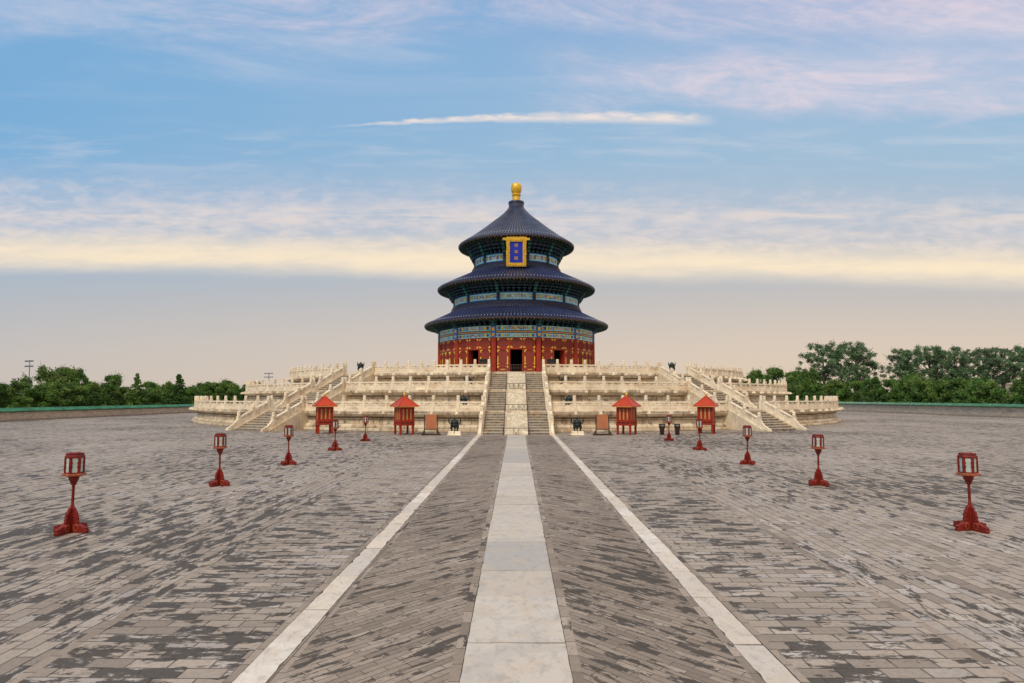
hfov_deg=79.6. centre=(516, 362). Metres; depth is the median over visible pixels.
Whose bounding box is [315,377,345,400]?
stair railing
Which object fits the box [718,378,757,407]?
stair railing
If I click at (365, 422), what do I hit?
lantern post
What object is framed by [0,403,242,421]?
courtyard wall
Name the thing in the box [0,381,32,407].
tree
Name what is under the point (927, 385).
tree
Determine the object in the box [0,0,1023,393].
sky
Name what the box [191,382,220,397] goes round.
tree
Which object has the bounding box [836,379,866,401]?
tree
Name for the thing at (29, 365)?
floodlight mast
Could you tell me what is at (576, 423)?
bronze censer
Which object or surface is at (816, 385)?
tree
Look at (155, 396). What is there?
tree
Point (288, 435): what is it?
lantern post
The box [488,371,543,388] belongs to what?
marble staircase
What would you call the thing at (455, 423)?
bronze censer
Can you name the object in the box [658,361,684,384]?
stair railing
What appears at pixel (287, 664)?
path edging
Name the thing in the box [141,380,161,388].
tree
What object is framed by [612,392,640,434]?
wooden pavilion
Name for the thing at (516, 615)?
courtyard path
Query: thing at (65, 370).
tree
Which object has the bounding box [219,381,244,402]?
tree
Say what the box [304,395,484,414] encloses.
marble balustrade
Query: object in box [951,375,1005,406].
tree
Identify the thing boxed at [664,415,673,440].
lantern post
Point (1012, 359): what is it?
tall tree
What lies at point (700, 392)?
stair railing
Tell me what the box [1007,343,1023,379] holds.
tall tree
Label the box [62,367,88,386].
tree
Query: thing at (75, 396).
tree
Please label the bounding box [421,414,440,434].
board stand
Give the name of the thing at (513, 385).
iron barrier
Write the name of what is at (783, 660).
path edging
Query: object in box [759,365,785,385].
tree
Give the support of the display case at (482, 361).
on the marble terrace
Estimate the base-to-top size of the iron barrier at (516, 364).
0.805 m
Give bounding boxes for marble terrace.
[192,372,840,431]
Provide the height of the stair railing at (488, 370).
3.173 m
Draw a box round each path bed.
[266,443,468,682]
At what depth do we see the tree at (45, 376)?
102.59 m
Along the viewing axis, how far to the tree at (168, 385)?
148.63 m
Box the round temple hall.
[424,183,607,371]
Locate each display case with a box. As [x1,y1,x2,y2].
[479,359,487,366]
[547,359,555,366]
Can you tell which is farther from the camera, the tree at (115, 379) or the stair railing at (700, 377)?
the tree at (115, 379)
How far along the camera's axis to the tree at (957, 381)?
113.50 m
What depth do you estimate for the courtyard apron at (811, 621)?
9.21 m
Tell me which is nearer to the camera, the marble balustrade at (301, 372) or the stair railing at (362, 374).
the stair railing at (362, 374)
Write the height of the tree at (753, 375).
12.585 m
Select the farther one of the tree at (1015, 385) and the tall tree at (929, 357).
the tall tree at (929, 357)
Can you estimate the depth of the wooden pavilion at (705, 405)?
49.95 m
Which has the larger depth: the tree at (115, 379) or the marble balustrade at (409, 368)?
the tree at (115, 379)
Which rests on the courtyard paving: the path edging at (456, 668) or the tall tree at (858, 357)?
the path edging at (456, 668)
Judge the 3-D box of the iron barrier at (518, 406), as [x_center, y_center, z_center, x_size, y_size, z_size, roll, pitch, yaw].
[0.000,3.830,52.969,1.960,0.565,0.060,0,-3,0]
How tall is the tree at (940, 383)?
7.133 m
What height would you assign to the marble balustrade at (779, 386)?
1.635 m
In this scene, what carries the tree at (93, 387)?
on the ground
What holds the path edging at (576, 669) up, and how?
on the courtyard paving
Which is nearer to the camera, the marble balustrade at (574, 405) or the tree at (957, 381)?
the marble balustrade at (574, 405)
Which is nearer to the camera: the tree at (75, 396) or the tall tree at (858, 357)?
the tree at (75, 396)
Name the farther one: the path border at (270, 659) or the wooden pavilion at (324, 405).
the wooden pavilion at (324, 405)
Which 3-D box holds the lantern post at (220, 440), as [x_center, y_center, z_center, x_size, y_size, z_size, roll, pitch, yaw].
[-9.986,3.247,20.701,0.625,1.744,0.625,2,-4,-29]
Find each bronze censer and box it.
[355,362,364,373]
[447,418,461,435]
[460,395,469,404]
[562,395,572,404]
[570,418,584,435]
[668,362,677,373]
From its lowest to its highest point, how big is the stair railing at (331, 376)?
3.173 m
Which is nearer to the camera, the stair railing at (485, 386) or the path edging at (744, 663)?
the path edging at (744, 663)
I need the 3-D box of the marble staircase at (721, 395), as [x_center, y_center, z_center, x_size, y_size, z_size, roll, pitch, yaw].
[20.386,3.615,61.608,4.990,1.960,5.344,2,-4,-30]
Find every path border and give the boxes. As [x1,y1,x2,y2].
[232,435,480,682]
[553,436,799,682]
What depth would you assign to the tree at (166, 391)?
123.62 m
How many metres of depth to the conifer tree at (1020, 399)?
95.03 m
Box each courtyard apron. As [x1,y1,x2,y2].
[18,435,474,682]
[558,435,1013,682]
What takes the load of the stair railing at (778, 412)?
on the marble staircase at (733, 421)
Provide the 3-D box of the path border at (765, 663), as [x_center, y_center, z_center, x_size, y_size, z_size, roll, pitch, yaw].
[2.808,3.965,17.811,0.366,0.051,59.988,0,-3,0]
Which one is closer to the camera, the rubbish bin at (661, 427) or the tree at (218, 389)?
the rubbish bin at (661, 427)
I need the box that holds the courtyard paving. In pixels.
[0,411,1023,682]
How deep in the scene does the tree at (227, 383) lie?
165.18 m
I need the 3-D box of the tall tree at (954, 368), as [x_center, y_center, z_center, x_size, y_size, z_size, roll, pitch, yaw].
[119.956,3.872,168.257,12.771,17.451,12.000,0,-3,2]
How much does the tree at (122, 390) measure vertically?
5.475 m
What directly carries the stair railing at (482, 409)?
on the marble staircase at (497, 423)
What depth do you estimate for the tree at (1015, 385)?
101.23 m
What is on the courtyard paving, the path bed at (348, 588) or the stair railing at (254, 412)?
the path bed at (348, 588)
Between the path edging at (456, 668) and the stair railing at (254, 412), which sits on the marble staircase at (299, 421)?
the stair railing at (254, 412)
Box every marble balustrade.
[189,396,273,411]
[240,378,315,393]
[285,363,347,380]
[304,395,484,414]
[344,376,484,392]
[373,359,490,375]
[544,376,687,392]
[545,359,658,375]
[547,395,728,414]
[685,363,747,380]
[717,378,791,393]
[759,396,843,411]
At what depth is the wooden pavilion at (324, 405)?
49.97 m
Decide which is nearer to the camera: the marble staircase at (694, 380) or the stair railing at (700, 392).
the stair railing at (700, 392)
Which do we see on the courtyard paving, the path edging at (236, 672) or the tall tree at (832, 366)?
the path edging at (236, 672)
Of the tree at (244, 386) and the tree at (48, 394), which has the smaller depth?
the tree at (48, 394)
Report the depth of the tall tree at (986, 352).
170.43 m
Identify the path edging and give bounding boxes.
[222,435,475,682]
[267,436,480,682]
[448,435,507,682]
[525,435,584,682]
[551,436,764,682]
[556,435,810,682]
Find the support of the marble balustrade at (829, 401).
on the marble terrace
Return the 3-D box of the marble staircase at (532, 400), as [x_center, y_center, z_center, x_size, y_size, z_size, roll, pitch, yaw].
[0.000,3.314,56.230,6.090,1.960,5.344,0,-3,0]
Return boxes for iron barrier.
[505,404,527,410]
[506,364,525,371]
[506,383,525,388]
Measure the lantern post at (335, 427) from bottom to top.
1.715 m
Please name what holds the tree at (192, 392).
on the ground
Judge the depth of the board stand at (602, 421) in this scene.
48.18 m
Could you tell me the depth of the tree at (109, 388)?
107.93 m
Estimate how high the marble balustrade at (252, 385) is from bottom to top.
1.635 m
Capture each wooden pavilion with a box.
[312,393,337,433]
[390,392,418,434]
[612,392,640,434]
[693,393,718,433]
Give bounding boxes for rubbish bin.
[659,423,664,434]
[674,423,680,434]
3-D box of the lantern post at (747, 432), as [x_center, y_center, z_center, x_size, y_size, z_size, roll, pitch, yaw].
[10.263,3.630,27.286,0.625,1.713,0.625,-1,-2,25]
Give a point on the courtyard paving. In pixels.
(878, 515)
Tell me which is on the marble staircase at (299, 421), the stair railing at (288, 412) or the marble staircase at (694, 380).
the stair railing at (288, 412)
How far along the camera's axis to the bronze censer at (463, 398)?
53.59 m
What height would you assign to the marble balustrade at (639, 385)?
1.635 m
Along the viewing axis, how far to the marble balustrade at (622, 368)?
65.11 m
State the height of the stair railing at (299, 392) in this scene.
3.173 m
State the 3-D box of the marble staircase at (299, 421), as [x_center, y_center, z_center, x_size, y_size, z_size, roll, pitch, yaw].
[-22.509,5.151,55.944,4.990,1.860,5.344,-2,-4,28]
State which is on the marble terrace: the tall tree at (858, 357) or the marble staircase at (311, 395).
the marble staircase at (311, 395)
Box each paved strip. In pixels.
[277,435,505,682]
[527,435,755,682]
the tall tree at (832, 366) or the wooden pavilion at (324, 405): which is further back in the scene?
the tall tree at (832, 366)
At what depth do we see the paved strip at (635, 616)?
8.94 m
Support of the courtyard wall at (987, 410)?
on the courtyard paving
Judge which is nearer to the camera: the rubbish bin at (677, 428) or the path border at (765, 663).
the path border at (765, 663)
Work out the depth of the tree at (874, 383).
131.06 m
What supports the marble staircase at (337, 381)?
on the marble terrace
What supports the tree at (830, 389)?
on the ground
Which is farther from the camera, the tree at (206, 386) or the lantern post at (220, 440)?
the tree at (206, 386)
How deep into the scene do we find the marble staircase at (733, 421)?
55.66 m
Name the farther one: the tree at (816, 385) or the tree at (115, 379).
the tree at (816, 385)
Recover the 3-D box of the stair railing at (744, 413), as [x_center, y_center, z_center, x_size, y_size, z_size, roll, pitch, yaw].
[20.612,4.452,54.695,0.310,3.076,4.854,2,-4,-28]
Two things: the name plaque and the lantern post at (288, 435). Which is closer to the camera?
the lantern post at (288, 435)
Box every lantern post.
[53,452,88,535]
[209,433,229,486]
[280,425,296,465]
[328,420,341,450]
[360,416,369,440]
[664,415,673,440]
[693,419,706,449]
[740,425,754,464]
[808,434,828,486]
[953,452,989,533]
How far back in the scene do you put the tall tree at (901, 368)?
168.71 m
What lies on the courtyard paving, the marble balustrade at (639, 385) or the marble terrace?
the marble terrace
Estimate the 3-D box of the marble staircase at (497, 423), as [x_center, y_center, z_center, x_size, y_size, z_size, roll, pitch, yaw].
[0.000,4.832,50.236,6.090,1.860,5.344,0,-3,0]
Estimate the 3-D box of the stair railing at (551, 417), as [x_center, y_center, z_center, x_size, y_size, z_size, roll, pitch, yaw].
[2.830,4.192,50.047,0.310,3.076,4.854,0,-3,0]
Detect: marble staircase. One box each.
[225,409,309,431]
[274,389,348,408]
[316,373,374,389]
[477,410,555,435]
[485,389,546,410]
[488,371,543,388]
[654,373,716,389]
[683,389,758,408]
[723,409,807,431]
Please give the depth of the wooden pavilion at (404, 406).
48.77 m
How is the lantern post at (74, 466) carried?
on the courtyard paving
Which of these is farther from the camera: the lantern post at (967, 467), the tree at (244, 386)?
the tree at (244, 386)
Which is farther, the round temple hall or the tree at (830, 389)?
the tree at (830, 389)
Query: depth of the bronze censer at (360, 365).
69.24 m
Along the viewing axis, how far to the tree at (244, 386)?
151.23 m
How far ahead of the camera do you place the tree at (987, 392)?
101.11 m
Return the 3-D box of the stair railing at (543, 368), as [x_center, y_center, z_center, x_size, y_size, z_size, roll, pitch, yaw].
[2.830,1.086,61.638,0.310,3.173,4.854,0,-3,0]
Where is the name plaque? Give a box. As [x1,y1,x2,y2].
[503,237,529,265]
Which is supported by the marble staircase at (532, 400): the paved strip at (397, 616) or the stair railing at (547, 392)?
the stair railing at (547, 392)
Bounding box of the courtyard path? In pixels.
[459,435,572,682]
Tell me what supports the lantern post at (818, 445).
on the courtyard paving
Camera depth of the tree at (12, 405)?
90.52 m
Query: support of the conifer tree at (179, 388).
on the ground
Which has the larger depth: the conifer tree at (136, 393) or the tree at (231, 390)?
the tree at (231, 390)
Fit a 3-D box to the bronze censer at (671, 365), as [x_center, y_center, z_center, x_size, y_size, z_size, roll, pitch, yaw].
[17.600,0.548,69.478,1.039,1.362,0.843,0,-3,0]
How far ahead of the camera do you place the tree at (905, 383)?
123.52 m
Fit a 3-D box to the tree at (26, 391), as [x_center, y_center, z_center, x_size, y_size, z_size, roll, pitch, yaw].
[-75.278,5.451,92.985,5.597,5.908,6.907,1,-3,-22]
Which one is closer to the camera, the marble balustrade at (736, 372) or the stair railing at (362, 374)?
the stair railing at (362, 374)
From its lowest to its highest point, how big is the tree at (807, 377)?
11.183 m
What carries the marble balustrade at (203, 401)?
on the marble terrace
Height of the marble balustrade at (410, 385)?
1.635 m
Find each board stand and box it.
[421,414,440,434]
[593,414,612,434]
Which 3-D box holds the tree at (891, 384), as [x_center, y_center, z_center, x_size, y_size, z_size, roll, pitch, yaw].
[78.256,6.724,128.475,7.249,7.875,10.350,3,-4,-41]
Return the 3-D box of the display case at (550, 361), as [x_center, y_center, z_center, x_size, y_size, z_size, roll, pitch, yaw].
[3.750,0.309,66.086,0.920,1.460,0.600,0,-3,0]
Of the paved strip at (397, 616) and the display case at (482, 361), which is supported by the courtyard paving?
the paved strip at (397, 616)
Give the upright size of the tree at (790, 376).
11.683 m
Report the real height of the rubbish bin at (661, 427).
0.890 m
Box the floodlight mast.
[24,360,33,377]
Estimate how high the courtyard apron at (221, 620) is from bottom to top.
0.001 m
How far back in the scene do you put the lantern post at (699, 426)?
34.51 m
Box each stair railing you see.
[226,396,270,429]
[261,396,304,430]
[275,378,313,407]
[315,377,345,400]
[316,363,345,388]
[348,361,374,384]
[478,396,484,434]
[483,376,487,406]
[486,359,490,385]
[542,359,545,382]
[544,376,549,409]
[548,396,553,434]
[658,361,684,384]
[687,363,716,388]
[687,377,719,403]
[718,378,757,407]
[727,396,771,430]
[761,396,806,429]
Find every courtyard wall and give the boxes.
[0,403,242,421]
[789,402,1023,417]
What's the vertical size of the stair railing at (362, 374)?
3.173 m
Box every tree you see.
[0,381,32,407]
[0,382,22,407]
[4,381,36,411]
[8,361,72,393]
[23,379,73,411]
[55,364,71,381]
[55,382,104,406]
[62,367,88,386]
[81,381,109,409]
[86,382,130,408]
[102,371,124,405]
[112,385,134,405]
[126,373,149,408]
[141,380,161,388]
[141,387,169,404]
[156,388,173,404]
[160,378,177,403]
[164,374,190,407]
[184,386,206,403]
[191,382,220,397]
[197,382,223,402]
[205,381,227,402]
[219,378,238,400]
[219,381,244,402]
[240,384,248,399]
[742,367,763,385]
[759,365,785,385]
[784,368,803,400]
[789,367,822,403]
[795,339,857,389]
[803,379,825,402]
[821,379,850,405]
[831,340,884,394]
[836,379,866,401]
[859,376,887,404]
[863,376,910,404]
[878,348,936,392]
[892,371,923,401]
[903,375,942,405]
[904,345,953,379]
[925,377,958,402]
[930,346,980,390]
[936,377,972,402]
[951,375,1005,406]
[954,377,1010,406]
[959,347,1010,385]
[980,344,1023,400]
[1001,378,1023,407]
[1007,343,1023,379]
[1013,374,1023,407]

